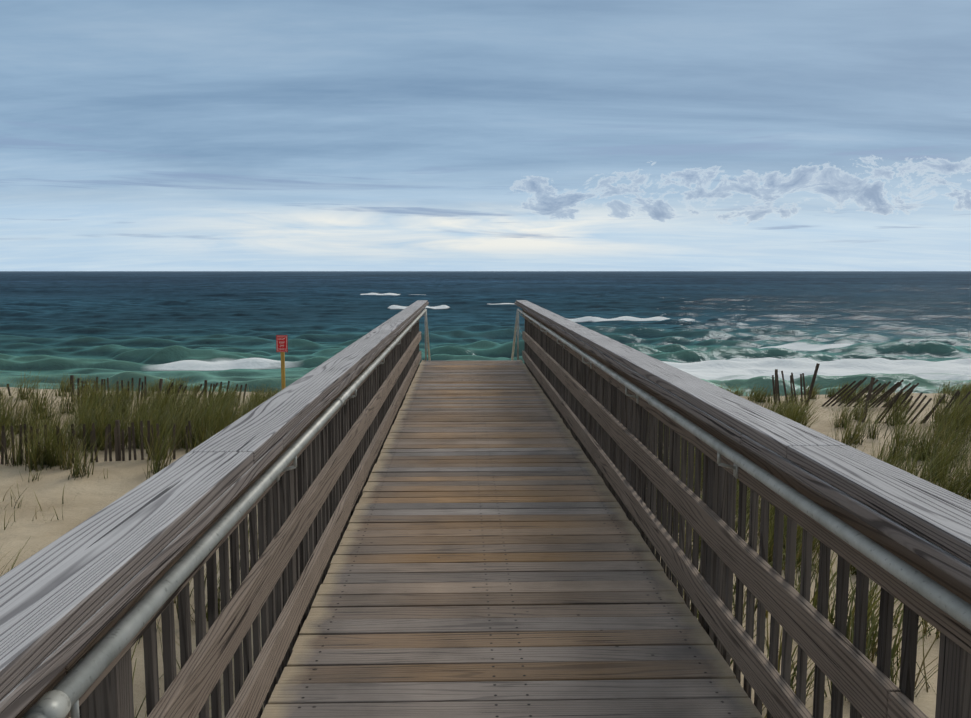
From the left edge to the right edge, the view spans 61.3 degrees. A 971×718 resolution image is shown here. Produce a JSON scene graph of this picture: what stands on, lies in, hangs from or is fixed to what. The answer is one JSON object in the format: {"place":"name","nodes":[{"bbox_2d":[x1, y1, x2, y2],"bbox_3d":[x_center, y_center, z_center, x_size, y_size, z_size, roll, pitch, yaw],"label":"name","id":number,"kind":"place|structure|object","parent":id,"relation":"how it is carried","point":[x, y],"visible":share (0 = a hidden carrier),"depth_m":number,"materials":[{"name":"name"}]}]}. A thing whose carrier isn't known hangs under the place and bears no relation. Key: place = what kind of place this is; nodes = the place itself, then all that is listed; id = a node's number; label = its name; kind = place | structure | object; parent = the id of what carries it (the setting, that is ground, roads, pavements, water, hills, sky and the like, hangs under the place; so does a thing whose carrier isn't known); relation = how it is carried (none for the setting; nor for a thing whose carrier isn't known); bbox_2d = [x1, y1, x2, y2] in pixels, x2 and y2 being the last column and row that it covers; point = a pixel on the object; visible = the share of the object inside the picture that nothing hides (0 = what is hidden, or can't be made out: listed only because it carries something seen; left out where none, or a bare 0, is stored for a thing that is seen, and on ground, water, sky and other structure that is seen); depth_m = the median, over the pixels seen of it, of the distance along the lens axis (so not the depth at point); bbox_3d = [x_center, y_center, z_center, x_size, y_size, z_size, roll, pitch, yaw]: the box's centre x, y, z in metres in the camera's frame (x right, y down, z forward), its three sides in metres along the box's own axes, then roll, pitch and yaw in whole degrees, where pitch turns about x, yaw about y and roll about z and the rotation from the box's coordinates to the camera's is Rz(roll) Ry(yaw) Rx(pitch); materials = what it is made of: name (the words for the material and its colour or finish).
{"place":"outdoors","nodes":[
{"label":"outdoors","id":0,"kind":"place"},
{"bbox_2d":[0,271,970,396],"bbox_3d":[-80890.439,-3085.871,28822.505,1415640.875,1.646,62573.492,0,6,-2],"label":"sea water","id":1,"kind":"structure","parent":0,"point":[747,330],"depth_m":114.38,"materials":[{"name":"teal liquid"}]},
{"bbox_2d":[0,387,970,717],"bbox_3d":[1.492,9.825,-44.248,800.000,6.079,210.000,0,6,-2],"label":"sand dune","id":2,"kind":"structure","parent":0,"point":[92,495],"depth_m":10.45,"materials":[{"name":"beige sand"}]},
{"bbox_2d":[281,352,284,389],"bbox_3d":[-5.559,0.504,22.512,0.090,2.248,0.090,0,6,-2],"label":"sign post","id":3,"kind":"object","parent":2,"relation":"on","point":[283,369],"visible":0.44,"depth_m":22.46,"materials":[{"name":"yellow wood"}]},
{"bbox_2d":[276,335,287,351],"bbox_3d":[-5.558,-0.419,22.361,0.300,0.460,0.006,0,6,-2],"label":"warning sign","id":4,"kind":"object","parent":3,"relation":"attached to","point":[281,344],"visible":1,"depth_m":22.36,"materials":[{"name":"red metal"}]},
{"bbox_2d":[0,370,970,717],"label":"beach grass plants","id":5,"kind":"object","parent":2,"relation":"on","point":[210,416],"visible":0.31,"depth_m":13.51,"materials":[{"name":"green plant"}]},
{"bbox_2d":[0,363,970,464],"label":"sand fences","id":6,"kind":"object","parent":2,"relation":"on","point":[776,393],"visible":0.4,"depth_m":16.04,"materials":[{"name":"brown wood"}]},
{"bbox_3d":[0.000,1.749,6.508,2.100,1.610,16.700,0,6,-2],"label":"boardwalk frame","id":7,"kind":"object","parent":2,"relation":"on","visible":0},
{"bbox_2d":[260,360,762,717],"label":"boardwalk deck","id":8,"kind":"structure","parent":7,"relation":"on","point":[493,556],"depth_m":4.05,"materials":[{"name":"brown wood"}]},
{"bbox_2d":[79,319,970,717],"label":"railing balusters","id":9,"kind":"object","parent":7,"relation":"attached to","point":[109,695],"depth_m":3.19,"materials":[{"name":"wood"}]},
{"bbox_2d":[0,300,970,717],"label":"rail caps","id":10,"kind":"object","parent":9,"relation":"on","point":[68,596],"visible":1,"depth_m":1.92,"materials":[{"name":"grey wood"}]},
{"bbox_2d":[15,310,970,717],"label":"railing boards","id":11,"kind":"object","parent":9,"relation":"attached to","point":[861,680],"visible":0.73,"depth_m":3.04,"materials":[{"name":"wood"}]},
{"bbox_2d":[22,308,970,717],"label":"handrail pipes","id":12,"kind":"object","parent":9,"relation":"attached to","point":[64,694],"visible":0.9,"depth_m":2.04,"materials":[{"name":"grey metal"}]},
{"bbox_2d":[0,0,970,270],"label":"sky","id":13,"kind":"structure","parent":0,"point":[136,135],"materials":[{"name":"blue"}]}
]}

